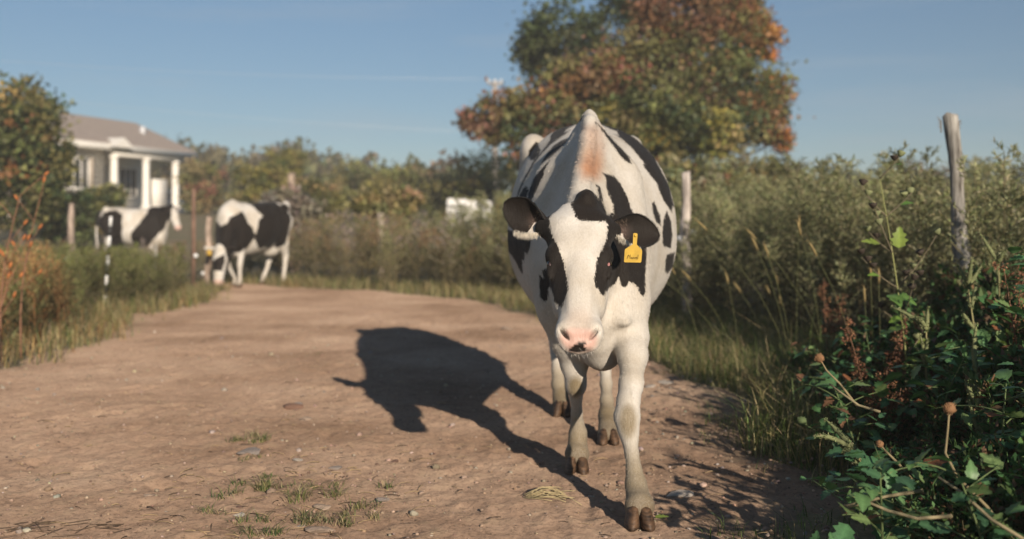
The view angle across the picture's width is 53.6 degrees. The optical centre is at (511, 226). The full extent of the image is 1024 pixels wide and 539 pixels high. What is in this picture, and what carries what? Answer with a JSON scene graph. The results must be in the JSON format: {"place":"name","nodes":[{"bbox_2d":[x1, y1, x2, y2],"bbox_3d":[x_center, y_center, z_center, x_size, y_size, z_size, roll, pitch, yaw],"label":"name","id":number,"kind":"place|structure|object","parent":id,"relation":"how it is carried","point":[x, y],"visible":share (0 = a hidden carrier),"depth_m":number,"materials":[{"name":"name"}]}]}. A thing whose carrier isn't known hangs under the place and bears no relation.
{"place":"outdoors","nodes":[
{"label":"outdoors","id":0,"kind":"place"},
{"bbox_2d":[150,190,187,209],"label":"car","id":1,"kind":"object","parent":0,"point":[169,197],"visible":0.04,"depth_m":61.38,"materials":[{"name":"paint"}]},
{"bbox_2d":[0,278,847,538],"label":"dirt road","id":2,"kind":"structure","parent":0,"point":[142,451],"depth_m":4.97,"materials":[{"name":"brown soil"}]},
{"bbox_2d":[0,518,130,538],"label":"twig heap","id":3,"kind":"object","parent":2,"relation":"on","point":[29,525],"visible":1,"depth_m":3.40,"materials":[{"name":"brown wood"}]},
{"bbox_2d":[192,503,232,515],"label":"grass tuft","id":4,"kind":"object","parent":2,"relation":"on","point":[206,510],"visible":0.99,"depth_m":3.59,"materials":[{"name":"green plant"}]},
{"bbox_2d":[200,473,284,499],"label":"grass tuft","id":5,"kind":"object","parent":2,"relation":"on","point":[261,489],"visible":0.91,"depth_m":3.89,"materials":[{"name":"green plant"}]},
{"bbox_2d":[236,447,260,454],"bbox_3d":[-1.176,1.014,4.548,0.125,0.040,0.096,0,0,17],"label":"stone","id":6,"kind":"object","parent":2,"relation":"on","point":[254,450],"visible":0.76,"depth_m":4.52,"materials":[{"name":"grey stone"}]},
{"bbox_2d":[204,199,292,287],"bbox_3d":[-4.529,0.277,17.363,0.760,1.476,2.199,0,0,23],"label":"cow","id":7,"kind":"object","parent":2,"relation":"on","point":[242,230],"visible":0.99,"depth_m":17.07},
{"bbox_2d":[223,431,276,443],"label":"grass tuft","id":8,"kind":"object","parent":2,"relation":"on","point":[263,438],"visible":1,"depth_m":4.79,"materials":[{"name":"green plant"}]},
{"bbox_2d":[234,426,270,440],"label":"grass tuft","id":9,"kind":"object","parent":2,"relation":"on","point":[245,436],"visible":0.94,"depth_m":4.87,"materials":[{"name":"green plant"}]},
{"bbox_2d":[215,519,296,538],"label":"grass tuft","id":10,"kind":"object","parent":2,"relation":"on","point":[266,532],"visible":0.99,"depth_m":3.34,"materials":[{"name":"green plant"}]},
{"bbox_2d":[221,503,327,526],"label":"grass tuft","id":11,"kind":"object","parent":2,"relation":"on","point":[297,519],"visible":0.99,"depth_m":3.49,"materials":[{"name":"green plant"}]},
{"bbox_2d":[283,403,303,409],"bbox_3d":[-1.212,0.998,5.616,0.117,0.036,0.079,0,0,-10],"label":"stone","id":12,"kind":"object","parent":2,"relation":"on","point":[288,406],"visible":0.99,"depth_m":5.61,"materials":[{"name":"brown stone"}]},
{"bbox_2d":[240,472,375,510],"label":"grass tuft","id":13,"kind":"object","parent":2,"relation":"on","point":[304,494],"visible":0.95,"depth_m":3.79,"materials":[{"name":"green plant"}]},
{"bbox_2d":[305,526,334,533],"bbox_3d":[-0.648,1.018,3.408,0.105,0.027,0.077,0,0,6],"label":"stone","id":14,"kind":"object","parent":2,"relation":"on","point":[317,529],"visible":0.99,"depth_m":3.39,"materials":[{"name":"beige stone"}]},
{"bbox_2d":[313,504,330,509],"bbox_3d":[-0.686,1.013,3.669,0.066,0.018,0.048,0,0,30],"label":"stone","id":15,"kind":"object","parent":2,"relation":"on","point":[318,506],"visible":0.93,"depth_m":3.65,"materials":[{"name":"beige stone"}]},
{"bbox_2d":[272,477,399,495],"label":"grass tuft","id":16,"kind":"object","parent":2,"relation":"on","point":[337,483],"visible":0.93,"depth_m":3.94,"materials":[{"name":"green plant"}]},
{"bbox_2d":[304,504,390,528],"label":"grass tuft","id":17,"kind":"object","parent":2,"relation":"on","point":[342,520],"visible":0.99,"depth_m":3.50,"materials":[{"name":"green plant"}]},
{"bbox_2d":[376,497,389,501],"bbox_3d":[-0.480,1.014,3.767,0.056,0.017,0.045,0,0,-17],"label":"stone","id":18,"kind":"object","parent":2,"relation":"on","point":[380,499],"visible":0.99,"depth_m":3.76,"materials":[{"name":"beige stone"}]},
{"bbox_2d":[6,321,795,538],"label":"straw litter","id":19,"kind":"object","parent":2,"relation":"on","point":[312,479],"visible":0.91,"depth_m":3.88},
{"bbox_2d":[0,320,847,538],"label":"clods","id":20,"kind":"object","parent":2,"relation":"on","point":[803,493],"visible":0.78,"depth_m":4.30,"materials":[{"name":"soil"}]},
{"bbox_2d":[523,486,581,504],"bbox_3d":[0.187,0.999,3.822,0.255,0.036,0.187,0,0,29],"label":"straw wisp","id":21,"kind":"object","parent":2,"relation":"on","point":[538,496],"visible":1,"depth_m":3.80,"materials":[{"name":"beige plant"}]},
{"bbox_2d":[502,109,676,531],"bbox_3d":[0.382,0.231,4.655,0.840,1.570,3.085,0,0,0],"label":"cow","id":22,"kind":"object","parent":2,"relation":"on","point":[588,209],"visible":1,"depth_m":3.85},
{"bbox_2d":[667,489,693,496],"bbox_3d":[0.632,1.007,3.817,0.104,0.025,0.058,0,0,0],"label":"stone","id":23,"kind":"object","parent":2,"relation":"on","point":[682,493],"visible":1,"depth_m":3.81,"materials":[{"name":"grey stone"}]},
{"bbox_2d":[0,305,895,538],"bbox_3d":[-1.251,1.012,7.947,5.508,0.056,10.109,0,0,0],"label":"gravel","id":24,"kind":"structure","parent":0,"point":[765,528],"depth_m":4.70,"materials":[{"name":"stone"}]},
{"bbox_2d":[0,212,929,538],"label":"ground","id":25,"kind":"structure","parent":0,"point":[182,234],"depth_m":13.07,"materials":[{"name":"soil"}]},
{"bbox_2d":[0,234,30,318],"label":"seed stalk","id":26,"kind":"object","parent":25,"relation":"on","point":[9,273],"visible":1,"depth_m":7.40,"materials":[{"name":"brown plant"}]},
{"bbox_2d":[0,171,48,363],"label":"seed stalk","id":27,"kind":"object","parent":25,"relation":"on","point":[23,237],"visible":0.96,"depth_m":7.60,"materials":[{"name":"brown plant"}]},
{"bbox_2d":[9,177,45,358],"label":"seed stalk","id":28,"kind":"object","parent":25,"relation":"on","point":[30,243],"visible":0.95,"depth_m":7.90,"materials":[{"name":"brown plant"}]},
{"bbox_2d":[0,237,83,341],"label":"dry weeds","id":29,"kind":"object","parent":25,"relation":"on","point":[33,270],"visible":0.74,"depth_m":9.81,"materials":[{"name":"brown plant"}]},
{"bbox_2d":[0,70,84,258],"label":"hawthorn tree","id":30,"kind":"object","parent":25,"relation":"on","point":[32,150],"visible":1,"depth_m":27.47,"materials":[{"name":"green plant"}]},
{"bbox_2d":[32,189,104,254],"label":"shrub","id":31,"kind":"object","parent":25,"relation":"on","point":[87,206],"visible":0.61,"depth_m":29.70,"materials":[{"name":"green plant"}]},
{"bbox_2d":[65,203,75,270],"bbox_3d":[-7.190,0.317,16.499,0.164,1.414,0.105,0,0,0],"label":"fence post","id":32,"kind":"object","parent":25,"relation":"on","point":[71,225],"visible":0.39,"depth_m":16.47,"materials":[{"name":"brown wood"}]},
{"bbox_2d":[0,241,191,343],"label":"green weeds","id":33,"kind":"object","parent":25,"relation":"on","point":[126,271],"visible":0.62,"depth_m":12.79,"materials":[{"name":"green plant"}]},
{"bbox_2d":[0,114,196,218],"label":"house","id":34,"kind":"structure","parent":25,"relation":"on","point":[124,153],"depth_m":49.84,"materials":[{"name":"white paint"}]},
{"bbox_2d":[66,156,89,189],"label":"window","id":35,"kind":"structure","parent":34,"relation":"in","point":[84,174],"depth_m":46.28,"materials":[{"name":"white glass"}]},
{"bbox_2d":[104,165,107,185],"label":"window","id":36,"kind":"structure","parent":34,"relation":"in","point":[105,166],"depth_m":50.86,"materials":[{"name":"grey glass"}]},
{"bbox_2d":[118,166,137,197],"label":"window","id":37,"kind":"structure","parent":34,"relation":"in","point":[127,176],"depth_m":52.48,"materials":[{"name":"grey glass"}]},
{"bbox_2d":[83,181,130,243],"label":"shrub","id":38,"kind":"object","parent":25,"relation":"on","point":[112,195],"visible":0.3,"depth_m":33.90,"materials":[{"name":"green plant"}]},
{"bbox_2d":[104,216,111,302],"bbox_3d":[-5.264,0.439,13.200,0.120,1.153,0.040,0,0,0],"label":"electric fence post","id":39,"kind":"object","parent":25,"relation":"on","point":[109,240],"visible":0.77,"depth_m":13.18,"materials":[{"name":"white plastic"}]},
{"bbox_2d":[95,204,181,262],"bbox_3d":[-8.811,0.228,23.985,2.186,1.534,0.804,0,0,0],"label":"cow","id":40,"kind":"object","parent":25,"relation":"on","point":[149,226],"visible":0.86,"depth_m":23.73},
{"bbox_2d":[0,272,328,368],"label":"edge grass","id":41,"kind":"structure","parent":25,"relation":"on","point":[101,321],"depth_m":9.62,"materials":[{"name":"green plant"}]},
{"bbox_2d":[192,189,197,286],"bbox_3d":[-5.004,0.205,15.984,0.121,1.620,0.075,0,0,38],"label":"steel post","id":42,"kind":"object","parent":25,"relation":"on","point":[194,255],"visible":0.92,"depth_m":15.99,"materials":[{"name":"brown metal"}]},
{"bbox_2d":[173,156,232,214],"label":"shrub","id":43,"kind":"object","parent":25,"relation":"on","point":[208,195],"visible":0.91,"depth_m":45.74,"materials":[{"name":"green plant"}]},
{"bbox_2d":[201,216,212,287],"bbox_3d":[-5.116,0.418,17.001,0.194,1.200,0.109,0,0,0],"label":"fence post","id":44,"kind":"object","parent":25,"relation":"on","point":[206,272],"visible":0.91,"depth_m":16.96,"materials":[{"name":"brown wood"}]},
{"bbox_2d":[224,153,295,202],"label":"shrub","id":45,"kind":"object","parent":25,"relation":"on","point":[262,173],"visible":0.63,"depth_m":41.37,"materials":[{"name":"green plant"}]},
{"bbox_2d":[150,133,374,211],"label":"wood","id":46,"kind":"object","parent":25,"relation":"on","point":[162,170],"visible":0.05,"depth_m":83.83,"materials":[{"name":"green plant"}]},
{"bbox_2d":[260,143,309,189],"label":"shrub","id":47,"kind":"object","parent":25,"relation":"on","point":[293,156],"visible":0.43,"depth_m":49.48,"materials":[{"name":"green plant"}]},
{"bbox_2d":[253,182,327,271],"bbox_3d":[-5.177,0.039,23.967,1.777,2.232,1.937,0,0,35],"label":"shrub","id":48,"kind":"object","parent":25,"relation":"on","point":[311,207],"visible":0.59,"depth_m":23.61,"materials":[{"name":"green plant"}]},
{"bbox_2d":[288,172,294,264],"bbox_3d":[-5.896,-0.221,27.009,0.278,2.476,0.210,0,0,0],"label":"fence post","id":49,"kind":"object","parent":25,"relation":"on","point":[291,177],"visible":0.19,"depth_m":26.95,"materials":[{"name":"brown wood"}]},
{"bbox_2d":[276,171,355,245],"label":"shrub","id":50,"kind":"object","parent":25,"relation":"on","point":[316,186],"visible":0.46,"depth_m":35.68,"materials":[{"name":"green plant"}]},
{"bbox_2d":[4,208,690,294],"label":"verge weeds","id":51,"kind":"object","parent":25,"relation":"on","point":[393,249],"visible":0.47,"depth_m":18.03,"materials":[{"name":"green plant"}]},
{"bbox_2d":[317,156,392,228],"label":"shrub","id":52,"kind":"object","parent":25,"relation":"on","point":[358,179],"visible":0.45,"depth_m":47.44,"materials":[{"name":"green plant"}]},
{"bbox_2d":[35,268,708,322],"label":"grass","id":53,"kind":"structure","parent":25,"relation":"on","point":[495,293],"depth_m":15.06,"materials":[{"name":"green plant"}]},
{"bbox_2d":[377,213,383,277],"bbox_3d":[-2.430,0.375,18.801,0.139,1.281,0.132,0,0,0],"label":"fence post","id":54,"kind":"object","parent":25,"relation":"on","point":[378,215],"visible":0.23,"depth_m":18.75,"materials":[{"name":"brown wood"}]},
{"bbox_2d":[342,177,426,266],"bbox_3d":[-3.395,-0.077,26.940,2.256,2.522,2.128,0,0,0],"label":"shrub","id":55,"kind":"object","parent":25,"relation":"on","point":[380,199],"visible":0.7,"depth_m":26.51,"materials":[{"name":"green plant"}]},
{"bbox_2d":[366,158,459,240],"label":"shrub","id":56,"kind":"object","parent":25,"relation":"on","point":[414,176],"visible":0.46,"depth_m":45.35,"materials":[{"name":"green plant"}]},
{"bbox_2d":[433,174,495,230],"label":"shrub","id":57,"kind":"object","parent":25,"relation":"on","point":[463,187],"visible":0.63,"depth_m":44.45,"materials":[{"name":"green plant"}]},
{"bbox_2d":[446,198,492,267],"bbox_3d":[-0.820,0.151,26.000,1.679,1.728,1.912,0,0,0],"label":"trailer","id":58,"kind":"object","parent":25,"relation":"on","point":[450,201],"visible":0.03,"depth_m":25.10,"materials":[{"name":"paint"}]},
{"bbox_2d":[439,146,517,227],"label":"shrub","id":59,"kind":"object","parent":25,"relation":"on","point":[489,175],"visible":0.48,"depth_m":46.30,"materials":[{"name":"green plant"}]},
{"bbox_2d":[488,79,501,223],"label":"utility pole","id":60,"kind":"object","parent":25,"relation":"on","point":[494,83],"visible":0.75,"depth_m":57.83,"materials":[{"name":"white wood"}]},
{"bbox_2d":[6,95,459,131],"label":"power line","id":61,"kind":"object","parent":60,"relation":"attached to","point":[258,118],"visible":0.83,"depth_m":55.85,"materials":[{"name":"metal"}]},
{"bbox_2d":[451,44,640,170],"bbox_3d":[1.123,-2.060,28.283,5.159,6.230,4.006,0,0,-28],"label":"sumac tree","id":62,"kind":"object","parent":25,"relation":"on","point":[507,116],"visible":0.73,"depth_m":27.84,"materials":[{"name":"green plant"}]},
{"bbox_2d":[504,0,673,117],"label":"broadleaf tree","id":63,"kind":"object","parent":25,"relation":"on","point":[535,42],"visible":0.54,"depth_m":34.28,"materials":[{"name":"green plant"}]},
{"bbox_2d":[296,148,1023,249],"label":"distant scrub","id":64,"kind":"object","parent":25,"relation":"on","point":[370,156],"visible":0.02,"depth_m":63.81,"materials":[{"name":"green plant"}]},
{"bbox_2d":[544,0,814,168],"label":"maple tree","id":65,"kind":"object","parent":25,"relation":"on","point":[711,104],"visible":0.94,"depth_m":28.50,"materials":[{"name":"green plant"}]},
{"bbox_2d":[677,171,695,316],"bbox_3d":[1.852,0.210,10.802,0.203,1.613,0.103,0,0,0],"label":"fence post","id":66,"kind":"object","parent":25,"relation":"on","point":[686,207],"visible":0.62,"depth_m":10.77,"materials":[{"name":"brown wood"}]},
{"bbox_2d":[653,150,763,262],"bbox_3d":[4.428,-0.292,24.028,3.019,3.042,2.950,0,0,0],"label":"shrub","id":67,"kind":"object","parent":25,"relation":"on","point":[672,168],"visible":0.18,"depth_m":23.54,"materials":[{"name":"green plant"}]},
{"bbox_2d":[402,137,1023,353],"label":"mugwort thicket","id":68,"kind":"object","parent":25,"relation":"on","point":[828,218],"visible":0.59,"depth_m":8.72,"materials":[{"name":"green plant"}]},
{"bbox_2d":[656,267,775,381],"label":"foxtail grass","id":69,"kind":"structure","parent":25,"relation":"on","point":[674,272],"depth_m":6.86,"materials":[{"name":"green plant"}]},
{"bbox_2d":[707,149,817,261],"bbox_3d":[6.236,-0.371,25.957,3.192,3.282,3.571,0,0,0],"label":"shrub","id":70,"kind":"object","parent":25,"relation":"on","point":[773,165],"visible":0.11,"depth_m":25.59,"materials":[{"name":"green plant"}]},
{"bbox_2d":[648,337,890,538],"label":"short grass","id":71,"kind":"structure","parent":25,"relation":"on","point":[803,512],"depth_m":4.30,"materials":[{"name":"green plant"}]},
{"bbox_2d":[694,216,849,382],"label":"foxtail grass","id":72,"kind":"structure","parent":25,"relation":"on","point":[766,250],"depth_m":6.33,"materials":[{"name":"green plant"}]},
{"bbox_2d":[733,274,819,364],"bbox_3d":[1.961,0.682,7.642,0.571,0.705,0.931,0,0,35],"label":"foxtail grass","id":73,"kind":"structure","parent":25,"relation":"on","point":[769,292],"depth_m":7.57,"materials":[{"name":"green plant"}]},
{"bbox_2d":[817,278,847,362],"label":"dock plant","id":74,"kind":"object","parent":25,"relation":"on","point":[822,288],"visible":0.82,"depth_m":6.55,"materials":[{"name":"brown plant"}]},
{"bbox_2d":[779,342,891,413],"bbox_3d":[1.570,0.796,4.932,0.542,0.479,0.404,0,0,25],"label":"leafy weed","id":75,"kind":"object","parent":25,"relation":"on","point":[843,363],"visible":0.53,"depth_m":4.86,"materials":[{"name":"green plant"}]},
{"bbox_2d":[814,353,858,407],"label":"seed stalk","id":76,"kind":"object","parent":25,"relation":"on","point":[819,358],"visible":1,"depth_m":3.94,"materials":[{"name":"brown plant"}]},
{"bbox_2d":[798,240,880,370],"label":"foxtail grass","id":77,"kind":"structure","parent":25,"relation":"on","point":[864,289],"depth_m":5.59,"materials":[{"name":"green plant"}]},
{"bbox_2d":[813,418,902,525],"bbox_3d":[1.177,0.836,3.422,0.358,0.382,0.133,0,0,0],"label":"amaranth","id":78,"kind":"object","parent":25,"relation":"on","point":[844,441],"visible":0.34,"depth_m":3.40,"materials":[{"name":"green plant"}]},
{"bbox_2d":[793,362,928,487],"bbox_3d":[1.328,0.798,3.910,0.538,0.476,0.604,0,0,29],"label":"leafy weed","id":79,"kind":"object","parent":25,"relation":"on","point":[841,408],"visible":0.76,"depth_m":4.03,"materials":[{"name":"green plant"}]},
{"bbox_2d":[829,383,880,412],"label":"bare stem","id":80,"kind":"object","parent":79,"relation":"attached to","point":[857,404],"visible":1,"depth_m":3.60,"materials":[{"name":"brown plant"}]},
{"bbox_2d":[818,314,904,394],"bbox_3d":[1.877,0.741,5.188,0.394,0.588,0.532,0,0,-20],"label":"leafy weed","id":81,"kind":"object","parent":25,"relation":"on","point":[869,357],"visible":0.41,"depth_m":5.19,"materials":[{"name":"green plant"}]},
{"bbox_2d":[810,447,940,538],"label":"leafy weed","id":82,"kind":"object","parent":25,"relation":"on","point":[846,531],"visible":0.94,"depth_m":2.67,"materials":[{"name":"green plant"}]},
{"bbox_2d":[839,489,922,507],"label":"bare stem","id":83,"kind":"object","parent":82,"relation":"attached to","point":[899,494],"visible":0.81,"depth_m":2.70,"materials":[{"name":"brown plant"}]},
{"bbox_2d":[848,502,952,519],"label":"bare stem","id":84,"kind":"object","parent":82,"relation":"attached to","point":[915,517],"visible":0.82,"depth_m":2.60,"materials":[{"name":"beige plant"}]},
{"bbox_2d":[839,317,911,400],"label":"dock plant","id":85,"kind":"object","parent":25,"relation":"on","point":[899,361],"visible":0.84,"depth_m":4.75,"materials":[{"name":"dried seed heads"},{"name":"plant stem"},{"name":"leaf"}]},
{"bbox_2d":[858,366,912,445],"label":"dock plant","id":86,"kind":"object","parent":25,"relation":"on","point":[892,404],"visible":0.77,"depth_m":4.18,"materials":[{"name":"brown plant"}]},
{"bbox_2d":[800,442,976,538],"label":"leafy weed","id":87,"kind":"object","parent":25,"relation":"on","point":[868,461],"visible":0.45,"depth_m":2.98,"materials":[{"name":"green plant"}]},
{"bbox_2d":[876,440,912,478],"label":"seed stalk","id":88,"kind":"object","parent":25,"relation":"on","point":[879,444],"visible":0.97,"depth_m":3.01,"materials":[{"name":"brown plant"}]},
{"bbox_2d":[857,150,940,392],"bbox_3d":[1.794,0.332,4.707,0.363,1.366,0.206,0,0,0],"label":"velvetleaf","id":89,"kind":"object","parent":25,"relation":"on","point":[898,240],"visible":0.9,"depth_m":4.71,"materials":[{"name":"green plant"}]},
{"bbox_2d":[777,261,1023,538],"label":"undergrowth","id":90,"kind":"object","parent":25,"relation":"on","point":[1003,495],"visible":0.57,"depth_m":4.01,"materials":[{"name":"green plant"}]},
{"bbox_2d":[890,305,938,413],"bbox_3d":[1.712,0.670,4.228,0.237,0.693,0.173,0,0,-44],"label":"amaranth","id":91,"kind":"object","parent":25,"relation":"on","point":[922,324],"visible":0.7,"depth_m":4.18,"materials":[{"name":"green plant"}]},
{"bbox_2d":[866,339,993,450],"bbox_3d":[1.728,0.737,4.072,0.503,0.596,0.653,0,0,-21],"label":"leafy weed","id":92,"kind":"object","parent":25,"relation":"on","point":[947,346],"visible":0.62,"depth_m":4.03,"materials":[{"name":"green plant"}]},
{"bbox_2d":[859,453,1023,538],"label":"leafy weed","id":93,"kind":"object","parent":25,"relation":"on","point":[978,487],"visible":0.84,"depth_m":2.61,"materials":[{"name":"green plant"}]},
{"bbox_2d":[938,476,1023,538],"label":"bare stem","id":94,"kind":"object","parent":93,"relation":"on","point":[999,524],"visible":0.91,"depth_m":2.50,"materials":[{"name":"beige plant"}]},
{"bbox_2d":[937,112,972,276],"bbox_3d":[2.733,0.186,6.148,0.271,1.768,0.118,0,0,32],"label":"fence post","id":95,"kind":"object","parent":25,"relation":"on","point":[951,122],"visible":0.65,"depth_m":6.15,"materials":[{"name":"grey wood"}]},
{"bbox_2d":[891,368,1023,497],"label":"leafy weed","id":96,"kind":"object","parent":25,"relation":"on","point":[1006,374],"visible":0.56,"depth_m":3.21,"materials":[{"name":"green plant"}]},
{"bbox_2d":[956,257,984,354],"bbox_3d":[2.026,0.571,4.371,0.166,0.889,0.170,0,0,0],"label":"amaranth","id":97,"kind":"object","parent":25,"relation":"on","point":[969,279],"visible":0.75,"depth_m":4.41,"materials":[{"name":"green plant"}]},
{"bbox_2d":[928,324,1012,370],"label":"leafy weed","id":98,"kind":"object","parent":25,"relation":"on","point":[997,332],"visible":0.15,"depth_m":4.40,"materials":[{"name":"green plant"}]},
{"bbox_2d":[960,322,988,442],"bbox_3d":[1.638,0.681,3.613,0.160,0.670,0.208,0,0,0],"label":"amaranth","id":99,"kind":"object","parent":25,"relation":"on","point":[973,415],"visible":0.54,"depth_m":3.61,"materials":[{"name":"green plant"}]},
{"bbox_2d":[943,402,1013,538],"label":"seed stalk","id":100,"kind":"object","parent":25,"relation":"on","point":[949,408],"visible":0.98,"depth_m":2.71,"materials":[{"name":"brown plant"}]},
{"bbox_2d":[979,232,1007,328],"bbox_3d":[2.249,0.519,4.682,0.148,0.992,0.143,0,0,38],"label":"amaranth","id":101,"kind":"object","parent":25,"relation":"on","point":[998,280],"visible":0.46,"depth_m":4.67,"materials":[{"name":"green plant"}]},
{"bbox_2d":[984,246,1023,410],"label":"leafy weed","id":102,"kind":"object","parent":25,"relation":"on","point":[1016,310],"visible":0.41,"depth_m":3.99,"materials":[{"name":"green plant"}]},
{"bbox_2d":[984,361,1023,422],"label":"leafy weed","id":103,"kind":"object","parent":25,"relation":"on","point":[1015,414],"visible":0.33,"depth_m":3.17,"materials":[{"name":"green plant"}]},
{"bbox_2d":[993,262,1021,354],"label":"dock plant","id":104,"kind":"object","parent":25,"relation":"on","point":[1011,317],"visible":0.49,"depth_m":4.12,"materials":[{"name":"brown plant"}]},
{"bbox_2d":[1006,266,1023,341],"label":"dock plant","id":105,"kind":"object","parent":25,"relation":"on","point":[1020,273],"visible":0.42,"depth_m":4.41,"materials":[{"name":"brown plant"}]},
{"bbox_2d":[1007,505,1023,536],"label":"leafy weed","id":106,"kind":"object","parent":25,"relation":"on","point":[1018,508],"visible":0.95,"depth_m":2.47,"materials":[{"name":"green plant"}]},
{"bbox_2d":[0,0,1023,192],"label":"sky","id":107,"kind":"structure","parent":0,"point":[877,75],"materials":[{"name":"blue"}]},
{"bbox_2d":[592,363,872,538],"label":"edge gravel","id":108,"kind":"structure","parent":0,"point":[747,466],"depth_m":4.18,"materials":[{"name":"stone"}]},
{"bbox_2d":[648,292,953,475],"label":"verge grass","id":109,"kind":"structure","parent":0,"point":[786,407],"depth_m":6.69,"materials":[{"name":"green plant"}]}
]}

